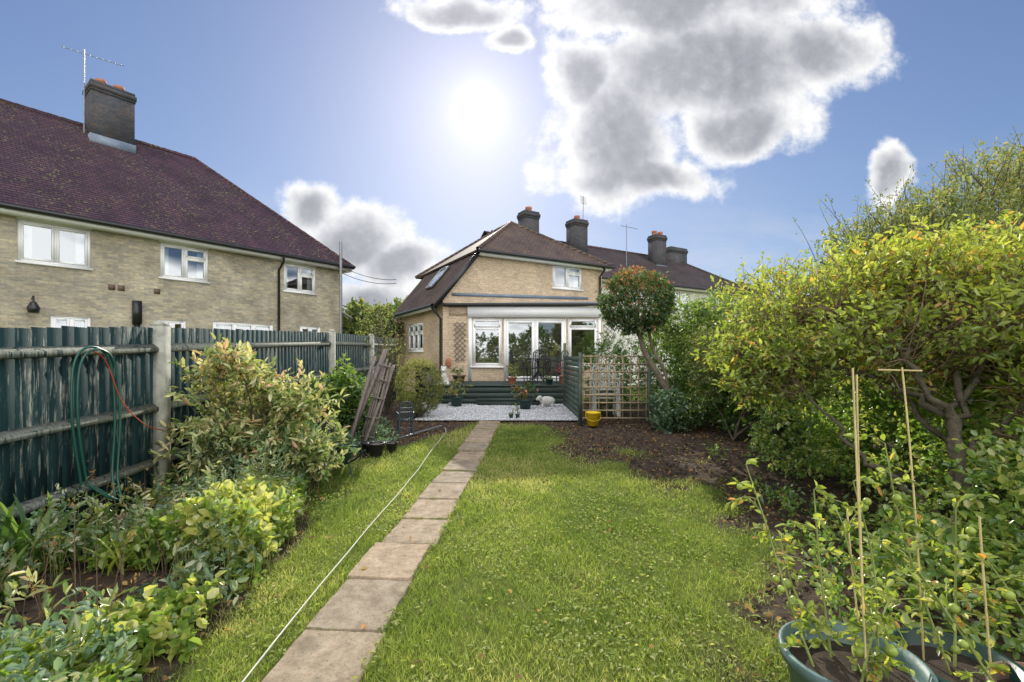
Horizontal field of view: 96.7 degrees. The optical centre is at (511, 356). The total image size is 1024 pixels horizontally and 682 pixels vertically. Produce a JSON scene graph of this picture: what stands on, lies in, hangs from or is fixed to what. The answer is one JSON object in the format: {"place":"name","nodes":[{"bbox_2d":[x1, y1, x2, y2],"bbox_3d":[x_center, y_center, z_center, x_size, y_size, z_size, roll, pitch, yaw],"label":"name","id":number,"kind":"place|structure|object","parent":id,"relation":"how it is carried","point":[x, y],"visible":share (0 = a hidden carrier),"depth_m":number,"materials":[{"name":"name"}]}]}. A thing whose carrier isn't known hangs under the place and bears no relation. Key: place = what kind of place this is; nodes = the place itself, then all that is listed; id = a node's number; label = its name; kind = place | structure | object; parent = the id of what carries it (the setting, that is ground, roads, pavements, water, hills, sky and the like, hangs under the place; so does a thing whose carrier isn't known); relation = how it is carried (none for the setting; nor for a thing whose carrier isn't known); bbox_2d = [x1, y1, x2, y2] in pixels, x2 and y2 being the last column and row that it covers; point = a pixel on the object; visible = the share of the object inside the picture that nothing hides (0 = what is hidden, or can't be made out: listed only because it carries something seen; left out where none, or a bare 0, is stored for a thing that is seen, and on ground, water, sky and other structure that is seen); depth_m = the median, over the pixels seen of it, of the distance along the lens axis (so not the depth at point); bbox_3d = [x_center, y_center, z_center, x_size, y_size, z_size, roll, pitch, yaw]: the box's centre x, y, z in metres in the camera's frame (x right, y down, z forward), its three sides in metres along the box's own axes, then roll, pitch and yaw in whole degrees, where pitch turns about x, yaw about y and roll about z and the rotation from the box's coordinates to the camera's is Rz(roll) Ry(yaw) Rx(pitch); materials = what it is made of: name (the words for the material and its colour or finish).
{"place":"outdoors","nodes":[
{"label":"outdoors","id":0,"kind":"place"},
{"bbox_2d":[261,420,500,681],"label":"garden path","id":1,"kind":"structure","parent":0,"point":[370,594],"depth_m":2.88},
{"bbox_2d":[0,374,1023,681],"bbox_3d":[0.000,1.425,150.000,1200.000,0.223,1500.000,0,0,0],"label":"ground","id":2,"kind":"structure","parent":0,"point":[774,606],"depth_m":3.20,"materials":[{"name":"green plant"}]},
{"bbox_2d":[0,538,42,604],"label":"iris plant","id":3,"kind":"object","parent":2,"relation":"on","point":[17,561],"visible":0.71,"depth_m":2.80,"materials":[{"name":"green plant"}]},
{"bbox_2d":[0,615,66,672],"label":"day lily plant","id":4,"kind":"object","parent":2,"relation":"on","point":[29,643],"visible":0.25,"depth_m":2.12,"materials":[{"name":"green plant"}]},
{"bbox_2d":[0,486,139,572],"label":"iris plant","id":5,"kind":"object","parent":2,"relation":"on","point":[11,530],"visible":0.55,"depth_m":3.13,"materials":[{"name":"green plant"}]},
{"bbox_2d":[77,531,142,575],"bbox_3d":[-2.702,1.354,3.210,0.402,0.251,0.475,0,0,20],"label":"day lily plant","id":6,"kind":"object","parent":2,"relation":"on","point":[114,558],"visible":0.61,"depth_m":3.11,"materials":[{"name":"green plant"}]},
{"bbox_2d":[0,214,338,333],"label":"walls","id":7,"kind":"structure","parent":2,"relation":"on","point":[240,288],"depth_m":12.92,"materials":[{"name":"brick"}]},
{"bbox_2d":[15,217,319,331],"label":"window frames","id":8,"kind":"structure","parent":7,"relation":"attached to","point":[56,229],"depth_m":13.20,"materials":[{"name":"white plastic"}]},
{"bbox_2d":[24,225,316,331],"bbox_3d":[-13.862,-1.000,10.179,2.070,4.800,20.500,0,0,37],"label":"window glass","id":9,"kind":"object","parent":7,"relation":"attached to","point":[37,242],"visible":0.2,"depth_m":12.79,"materials":[{"name":"glass"}]},
{"bbox_2d":[0,202,354,333],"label":"gutters and pipes","id":10,"kind":"object","parent":7,"relation":"attached to","point":[16,210],"visible":0.86,"depth_m":12.73,"materials":[{"name":"black plastic"}]},
{"bbox_2d":[0,98,355,267],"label":"roof","id":11,"kind":"structure","parent":7,"relation":"on","point":[52,162],"depth_m":13.87,"materials":[{"name":"brown tile"}]},
{"bbox_2d":[62,46,122,132],"bbox_3d":[-13.457,-8.300,14.636,1.502,3.000,0.325,0,0,-31],"label":"aerial","id":12,"kind":"object","parent":11,"relation":"attached to","point":[83,53],"visible":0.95,"depth_m":14.52,"materials":[{"name":"grey metal"}]},
{"bbox_2d":[82,78,136,153],"bbox_3d":[-13.340,-7.870,15.100,0.940,2.340,1.190,0,0,37],"label":"chimney","id":13,"kind":"object","parent":11,"relation":"on","point":[110,115],"visible":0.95,"depth_m":14.79,"materials":[{"name":"brick"}]},
{"bbox_2d":[338,267,395,283],"bbox_3d":[-5.653,-3.196,17.881,2.206,0.630,0.024,0,0,-27],"label":"overhead cable","id":14,"kind":"object","parent":11,"relation":"attached to","point":[370,277],"visible":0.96,"depth_m":17.93,"materials":[{"name":"black plastic"}]},
{"bbox_2d":[0,321,397,536],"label":"wooden fence","id":15,"kind":"object","parent":2,"relation":"on","point":[37,458],"visible":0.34,"depth_m":4.04,"materials":[{"name":"wood"}]},
{"bbox_2d":[70,346,121,500],"bbox_3d":[-3.440,0.570,3.825,0.198,1.320,0.436,0,0,0],"label":"garden hose","id":16,"kind":"object","parent":15,"relation":"attached to","point":[107,354],"visible":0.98,"depth_m":3.77,"materials":[{"name":"green rubber"}]},
{"bbox_2d":[90,349,162,429],"bbox_3d":[-3.486,0.346,4.199,0.065,0.818,0.804,0,0,2],"label":"red cord","id":17,"kind":"object","parent":15,"relation":"attached to","point":[119,395],"visible":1,"depth_m":4.02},
{"bbox_2d":[0,416,400,681],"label":"flower bed plants","id":18,"kind":"object","parent":2,"relation":"on","point":[230,521],"visible":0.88,"depth_m":2.96,"materials":[{"name":"green plant"}]},
{"bbox_2d":[148,332,360,495],"bbox_3d":[-2.612,0.635,4.885,1.921,1.768,1.417,0,0,0],"label":"variegated shrub","id":19,"kind":"object","parent":2,"relation":"on","point":[281,409],"visible":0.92,"depth_m":4.74,"materials":[{"name":"green plant"}]},
{"bbox_2d":[262,375,375,460],"bbox_3d":[-3.000,0.917,7.752,1.255,1.259,4.454,0,0,0],"label":"fence side shrub","id":20,"kind":"object","parent":2,"relation":"on","point":[306,421],"visible":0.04,"depth_m":6.08,"materials":[{"name":"green plant"}]},
{"bbox_2d":[304,353,378,434],"bbox_3d":[-3.015,0.733,7.964,1.374,1.605,1.142,0,0,-25],"label":"laurel shrub","id":21,"kind":"object","parent":2,"relation":"on","point":[348,380],"visible":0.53,"depth_m":7.78,"materials":[{"name":"green plant"}]},
{"bbox_2d":[242,427,445,681],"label":"washing line rope","id":22,"kind":"object","parent":2,"relation":"on","point":[259,660],"visible":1,"depth_m":2.81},
{"bbox_2d":[325,444,364,480],"bbox_3d":[-2.235,1.287,5.731,0.438,0.435,1.131,0,0,-36],"label":"wheelbarrow","id":23,"kind":"object","parent":2,"relation":"on","point":[346,459],"visible":0.2,"depth_m":5.63,"materials":[{"name":"green plastic"}]},
{"bbox_2d":[346,349,394,451],"bbox_3d":[-2.301,0.665,7.410,0.413,1.601,1.140,0,0,20],"label":"leaning trellis","id":24,"kind":"object","parent":2,"relation":"on","point":[379,373],"visible":0.83,"depth_m":7.48,"materials":[{"name":"brown wood"}]},
{"bbox_2d":[344,299,397,310],"bbox_3d":[-10.744,-1.562,36.420,8.143,6.149,6.548,0,0,0],"label":"background tree","id":25,"kind":"object","parent":2,"relation":"on","point":[376,304],"visible":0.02,"depth_m":36.15,"materials":[{"name":"green plant"}]},
{"bbox_2d":[342,295,407,334],"bbox_3d":[-7.482,-1.073,25.017,5.511,5.165,5.960,0,0,24],"label":"background tree","id":26,"kind":"object","parent":2,"relation":"on","point":[354,309],"visible":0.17,"depth_m":24.45,"materials":[{"name":"green plant"}]},
{"bbox_2d":[360,441,397,456],"bbox_3d":[-2.030,1.370,6.834,0.555,0.200,0.527,0,0,0],"label":"plant pot","id":27,"kind":"object","parent":2,"relation":"on","point":[374,448],"visible":0.96,"depth_m":6.79,"materials":[{"name":"black plastic"}]},
{"bbox_2d":[355,303,404,353],"bbox_3d":[-4.966,-0.276,17.960,1.868,3.562,2.171,0,0,27],"label":"background tree","id":28,"kind":"object","parent":2,"relation":"on","point":[373,316],"visible":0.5,"depth_m":17.51,"materials":[{"name":"green plant"}]},
{"bbox_2d":[363,303,414,414],"bbox_3d":[-2.848,0.067,10.513,1.260,2.681,0.977,0,0,0],"label":"twiggy shrub","id":29,"kind":"object","parent":2,"relation":"on","point":[389,396],"visible":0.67,"depth_m":10.52,"materials":[{"name":"green plant"}]},
{"bbox_2d":[388,304,399,313],"bbox_3d":[-5.855,-0.594,24.200,3.325,4.201,2.962,0,0,0],"label":"background tree","id":30,"kind":"object","parent":2,"relation":"on","point":[394,309],"depth_m":23.46,"materials":[{"name":"green plant"}]},
{"bbox_2d":[396,401,413,436],"bbox_3d":[-1.892,1.091,8.078,0.323,0.621,0.322,0,0,-20],"label":"folding garden chair","id":31,"kind":"object","parent":2,"relation":"on","point":[411,419],"visible":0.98,"depth_m":7.97,"materials":[{"name":"grey metal"}]},
{"bbox_2d":[387,425,441,441],"bbox_3d":[-1.775,1.375,8.025,0.028,0.117,1.682,0,0,30],"label":"metal pole","id":32,"kind":"object","parent":2,"relation":"on","point":[417,432],"visible":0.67,"depth_m":8.16,"materials":[{"name":"grey metal"}]},
{"bbox_2d":[394,356,445,418],"bbox_3d":[-1.987,0.702,9.895,1.133,1.424,1.124,0,0,0],"label":"box ball","id":33,"kind":"object","parent":2,"relation":"on","point":[422,409],"visible":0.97,"depth_m":9.73,"materials":[{"name":"green plant"}]},
{"bbox_2d":[414,366,433,399],"bbox_3d":[-2.700,0.850,14.100,0.560,1.100,0.460,0,0,0],"label":"water butt","id":34,"kind":"object","parent":2,"relation":"on","point":[421,386],"visible":0.12,"depth_m":13.90,"materials":[{"name":"green plastic"}]},
{"bbox_2d":[134,421,819,681],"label":"lawn grass","id":35,"kind":"structure","parent":2,"relation":"on","point":[494,464],"depth_m":3.16,"materials":[{"name":"green plant"}]},
{"bbox_2d":[393,256,601,397],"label":"walls","id":36,"kind":"structure","parent":2,"relation":"on","point":[485,275],"depth_m":15.70,"materials":[{"name":"brick"}]},
{"bbox_2d":[446,358,450,367],"bbox_3d":[-2.020,0.200,14.500,0.180,0.320,0.078,0,0,0],"label":"terracotta wall planter","id":37,"kind":"object","parent":36,"relation":"attached to","point":[448,362],"visible":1,"depth_m":14.47,"materials":[{"name":"orange ceramic"}]},
{"bbox_2d":[454,322,465,360],"bbox_3d":[-1.670,-0.475,14.555,0.396,1.266,0.019,0,0,0],"label":"wall trellis","id":38,"kind":"object","parent":36,"relation":"attached to","point":[460,341],"depth_m":14.54,"materials":[{"name":"brown wood"}]},
{"bbox_2d":[412,268,578,375],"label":"window","id":39,"kind":"structure","parent":36,"relation":"attached to","point":[560,277],"depth_m":17.71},
{"bbox_2d":[407,265,597,380],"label":"window frames","id":40,"kind":"structure","parent":36,"relation":"attached to","point":[507,321],"depth_m":14.62,"materials":[{"name":"white plastic"}]},
{"bbox_2d":[393,221,613,313],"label":"roof","id":41,"kind":"structure","parent":36,"relation":"on","point":[512,236],"depth_m":17.18,"materials":[{"name":"brown tile"}]},
{"bbox_2d":[429,269,444,285],"bbox_3d":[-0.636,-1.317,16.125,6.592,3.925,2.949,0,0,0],"label":"window glass","id":42,"kind":"object","parent":41,"relation":"in","point":[436,277],"visible":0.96,"depth_m":16.87,"materials":[{"name":"glass"}]},
{"bbox_2d":[392,248,615,386],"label":"gutters and trim","id":43,"kind":"object","parent":36,"relation":"attached to","point":[534,312],"visible":0.88,"depth_m":14.59,"materials":[{"name":"white plastic"}]},
{"bbox_2d":[603,325,612,359],"bbox_3d":[3.100,-0.425,14.745,0.316,1.166,0.019,0,0,0],"label":"wall trellis","id":44,"kind":"object","parent":36,"relation":"attached to","point":[605,341],"depth_m":14.74,"materials":[{"name":"white wood"}]},
{"bbox_2d":[414,404,582,420],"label":"gravel","id":45,"kind":"structure","parent":2,"relation":"on","point":[465,412],"depth_m":10.52,"materials":[{"name":"grey gravel"}]},
{"bbox_2d":[445,376,472,406],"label":"potted plant","id":46,"kind":"object","parent":45,"relation":"on","point":[456,400],"visible":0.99,"depth_m":11.79,"materials":[{"name":"green plant"}]},
{"bbox_2d":[515,403,519,417],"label":"potted plant","id":47,"kind":"object","parent":45,"relation":"on","point":[517,415],"visible":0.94,"depth_m":9.77,"materials":[{"name":"green plant"}]},
{"bbox_2d":[511,382,538,409],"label":"potted plant","id":48,"kind":"object","parent":45,"relation":"on","point":[525,403],"visible":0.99,"depth_m":11.21,"materials":[{"name":"green plant"}]},
{"bbox_2d":[536,396,554,406],"bbox_3d":[0.866,1.174,11.792,0.514,0.323,0.221,0,0,-8],"label":"stone sheep ornament","id":49,"kind":"object","parent":45,"relation":"on","point":[547,400],"visible":0.97,"depth_m":11.72,"materials":[{"name":"white stone"}]},
{"bbox_2d":[422,381,574,405],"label":"timber deck","id":50,"kind":"structure","parent":2,"relation":"on","point":[489,396],"depth_m":12.47,"materials":[{"name":"wood"}]},
{"bbox_2d":[437,366,449,384],"bbox_3d":[-1.900,0.529,12.683,0.316,0.530,0.443,0,0,0],"label":"stone lion statue","id":51,"kind":"object","parent":50,"relation":"on","point":[444,374],"visible":0.62,"depth_m":12.58,"materials":[{"name":"white stone"}]},
{"bbox_2d":[450,366,465,381],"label":"potted plant","id":52,"kind":"object","parent":50,"relation":"on","point":[459,375],"visible":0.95,"depth_m":13.79,"materials":[{"name":"green plant"}]},
{"bbox_2d":[506,363,519,383],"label":"potted plant","id":53,"kind":"object","parent":50,"relation":"on","point":[511,379],"visible":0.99,"depth_m":12.84,"materials":[{"name":"green plant"}]},
{"bbox_2d":[509,350,527,382],"bbox_3d":[0.184,0.294,13.510,0.502,0.995,0.508,0,0,15],"label":"iron chair","id":54,"kind":"object","parent":50,"relation":"on","point":[512,358],"visible":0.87,"depth_m":13.56,"materials":[{"name":"black metal"}]},
{"bbox_2d":[529,349,546,383],"bbox_3d":[0.746,0.294,13.070,0.509,0.994,0.522,0,0,0],"label":"iron chair","id":55,"kind":"object","parent":50,"relation":"on","point":[544,364],"visible":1,"depth_m":12.87,"materials":[{"name":"black metal"}]},
{"bbox_2d":[524,358,551,382],"bbox_3d":[0.780,0.427,13.600,0.840,0.739,0.840,0,0,0],"label":"iron table","id":56,"kind":"object","parent":50,"relation":"on","point":[535,375],"visible":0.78,"depth_m":13.55,"materials":[{"name":"black metal"}]},
{"bbox_2d":[534,350,551,381],"bbox_3d":[0.944,0.294,14.137,0.507,0.994,0.503,0,0,-10],"label":"iron chair","id":57,"kind":"object","parent":50,"relation":"on","point":[541,367],"visible":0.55,"depth_m":14.27,"materials":[{"name":"black metal"}]},
{"bbox_2d":[545,372,552,384],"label":"potted plant","id":58,"kind":"object","parent":50,"relation":"on","point":[549,380],"visible":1,"depth_m":12.64,"materials":[{"name":"green plant"}]},
{"bbox_2d":[548,350,568,383],"bbox_3d":[1.382,0.294,13.469,0.502,0.995,0.508,0,0,-30],"label":"iron chair","id":59,"kind":"object","parent":50,"relation":"on","point":[560,361],"visible":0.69,"depth_m":13.60,"materials":[{"name":"black metal"}]},
{"bbox_2d":[556,363,572,383],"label":"potted plant","id":60,"kind":"object","parent":50,"relation":"on","point":[561,378],"visible":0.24,"depth_m":12.92,"materials":[{"name":"ceramic"}]},
{"bbox_2d":[0,419,1021,681],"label":"fallen leaves","id":61,"kind":"object","parent":2,"relation":"on","point":[770,613],"visible":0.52,"depth_m":4.57,"materials":[{"name":"brown plant"}]},
{"bbox_2d":[3,421,1021,681],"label":"soil clods","id":62,"kind":"object","parent":2,"relation":"on","point":[621,461],"visible":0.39,"depth_m":5.72,"materials":[{"name":"brown soil"}]},
{"bbox_2d":[585,411,600,425],"bbox_3d":[1.600,1.230,8.995,0.310,0.260,0.320,0,0,0],"label":"yellow bucket","id":63,"kind":"object","parent":2,"relation":"on","point":[593,418],"visible":1,"depth_m":8.90,"materials":[{"name":"plastic"}]},
{"bbox_2d":[589,365,620,416],"bbox_3d":[2.040,0.732,10.054,0.632,1.141,0.540,0,0,0],"label":"plastic garden chair","id":64,"kind":"object","parent":2,"relation":"on","point":[617,399],"visible":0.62,"depth_m":10.07,"materials":[{"name":"white plastic"}]},
{"bbox_2d":[563,343,650,424],"bbox_3d":[2.100,0.525,10.670,1.480,1.750,2.800,0,0,0],"label":"trellis screen","id":65,"kind":"object","parent":2,"relation":"on","point":[572,391],"visible":0.9,"depth_m":9.30,"materials":[{"name":"brown wood"}]},
{"bbox_2d":[576,330,694,413],"bbox_3d":[4.962,0.384,11.819,6.503,2.357,2.966,0,0,0],"label":"boundary hedge","id":66,"kind":"object","parent":2,"relation":"on","point":[617,349],"visible":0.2,"depth_m":12.32,"materials":[{"name":"green plant"}]},
{"bbox_2d":[593,264,695,429],"bbox_3d":[2.522,-0.173,9.206,1.756,3.374,1.668,0,0,-22],"label":"photinia tree","id":67,"kind":"object","parent":2,"relation":"on","point":[652,319],"visible":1,"depth_m":8.86,"materials":[{"name":"green plant"}]},
{"bbox_2d":[646,386,692,433],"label":"hydrangea shrub","id":68,"kind":"object","parent":2,"relation":"on","point":[657,400],"visible":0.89,"depth_m":8.46,"materials":[{"name":"green plant"}]},
{"bbox_2d":[602,281,753,384],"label":"walls","id":69,"kind":"structure","parent":2,"relation":"on","point":[692,296],"depth_m":21.34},
{"bbox_2d":[481,230,761,304],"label":"roof","id":70,"kind":"structure","parent":69,"relation":"on","point":[686,275],"depth_m":24.67,"materials":[{"name":"tile"}]},
{"bbox_2d":[517,206,540,232],"bbox_3d":[0.750,-5.620,20.591,0.840,2.240,0.690,0,0,-30],"label":"chimney","id":71,"kind":"object","parent":70,"relation":"on","point":[528,217],"visible":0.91,"depth_m":20.34,"materials":[{"name":"brick"}]},
{"bbox_2d":[565,215,588,252],"bbox_3d":[3.257,-5.870,22.847,0.890,2.340,0.790,0,0,-30],"label":"chimney","id":72,"kind":"object","parent":70,"relation":"on","point":[576,232],"visible":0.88,"depth_m":22.58,"materials":[{"name":"brick"}]},
{"bbox_2d":[580,196,635,265],"bbox_3d":[4.888,-6.200,23.184,2.993,3.800,0.897,0,0,0],"label":"aerial","id":73,"kind":"object","parent":70,"relation":"attached to","point":[583,200],"visible":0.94,"depth_m":23.03,"materials":[{"name":"grey metal"}]},
{"bbox_2d":[647,230,667,266],"bbox_3d":[8.194,-5.870,25.697,0.840,2.340,0.740,0,0,-30],"label":"chimney","id":74,"kind":"object","parent":70,"relation":"on","point":[656,240],"visible":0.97,"depth_m":25.44,"materials":[{"name":"brick"}]},
{"bbox_2d":[666,246,687,264],"bbox_3d":[9.836,-5.800,27.453,1.490,1.400,0.690,0,0,-30],"label":"chimney","id":75,"kind":"object","parent":70,"relation":"on","point":[677,255],"visible":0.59,"depth_m":27.11,"materials":[{"name":"brick"}]},
{"bbox_2d":[602,276,762,296],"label":"gutters","id":76,"kind":"object","parent":70,"relation":"attached to","point":[681,287],"visible":0.4,"depth_m":22.91,"materials":[{"name":"white plastic"}]},
{"bbox_2d":[633,287,725,310],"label":"window frames","id":77,"kind":"structure","parent":69,"relation":"attached to","point":[680,294],"depth_m":23.06,"materials":[{"name":"white plastic"}]},
{"bbox_2d":[632,284,761,434],"bbox_3d":[3.565,0.027,9.083,2.107,2.904,2.965,0,0,-39],"label":"garden shrub","id":78,"kind":"object","parent":2,"relation":"on","point":[692,326],"visible":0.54,"depth_m":9.04,"materials":[{"name":"green plant"}]},
{"bbox_2d":[680,298,835,445],"bbox_3d":[4.071,0.243,7.644,1.303,2.438,2.642,0,0,-25],"label":"forsythia shrub","id":79,"kind":"object","parent":2,"relation":"on","point":[706,392],"visible":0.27,"depth_m":8.09,"materials":[{"name":"green plant"}]},
{"bbox_2d":[735,277,780,310],"bbox_3d":[17.529,-2.230,32.937,9.157,7.482,7.100,0,0,-18],"label":"background tree","id":80,"kind":"object","parent":2,"relation":"on","point":[755,289],"visible":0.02,"depth_m":32.91,"materials":[{"name":"green plant"}]},
{"bbox_2d":[666,268,1023,520],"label":"ivy hedge","id":81,"kind":"object","parent":2,"relation":"on","point":[869,391],"visible":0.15,"depth_m":5.24,"materials":[{"name":"green plant"}]},
{"bbox_2d":[691,204,1023,585],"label":"apple tree","id":82,"kind":"object","parent":2,"relation":"on","point":[913,303],"visible":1,"depth_m":3.70,"materials":[{"name":"green plant"}]},
{"bbox_2d":[778,619,937,681],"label":"plant pot","id":83,"kind":"object","parent":2,"relation":"on","point":[835,668],"visible":0.68,"depth_m":1.81,"materials":[{"name":"plastic"}]},
{"bbox_2d":[725,458,933,681],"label":"tomato plant","id":84,"kind":"object","parent":83,"relation":"in","point":[877,618],"visible":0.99,"depth_m":1.89,"materials":[{"name":"green plant"}]},
{"bbox_2d":[703,440,1023,652],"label":"border weeds","id":85,"kind":"object","parent":2,"relation":"on","point":[1009,644],"visible":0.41,"depth_m":3.08,"materials":[{"name":"green plant"}]},
{"bbox_2d":[740,390,1023,659],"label":"border shrub","id":86,"kind":"object","parent":2,"relation":"on","point":[835,451],"visible":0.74,"depth_m":2.97,"materials":[{"name":"green plant"}]},
{"bbox_2d":[793,125,1023,438],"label":"hawthorn tree","id":87,"kind":"object","parent":2,"relation":"on","point":[1011,184],"visible":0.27,"depth_m":6.99,"materials":[{"name":"green plant"}]},
{"bbox_2d":[846,367,991,681],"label":"bamboo canes","id":88,"kind":"object","parent":2,"relation":"on","point":[856,434],"visible":0.82,"depth_m":1.92,"materials":[{"name":"beige wood"}]},
{"bbox_2d":[888,627,1023,681],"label":"plant pot","id":89,"kind":"object","parent":2,"relation":"on","point":[936,665],"visible":0.46,"depth_m":1.89,"materials":[{"name":"green plastic"}]},
{"bbox_2d":[843,433,1023,681],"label":"tomato plant","id":90,"kind":"object","parent":89,"relation":"in","point":[967,643],"visible":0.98,"depth_m":1.90,"materials":[{"name":"green plant"}]},
{"bbox_2d":[985,661,1023,681],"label":"plant pot","id":91,"kind":"object","parent":2,"relation":"on","point":[996,677],"visible":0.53,"depth_m":1.80,"materials":[{"name":"ceramic"}]},
{"bbox_2d":[0,0,1023,310],"label":"sky","id":92,"kind":"structure","parent":0,"point":[400,133],"materials":[{"name":"blue"}]}
]}

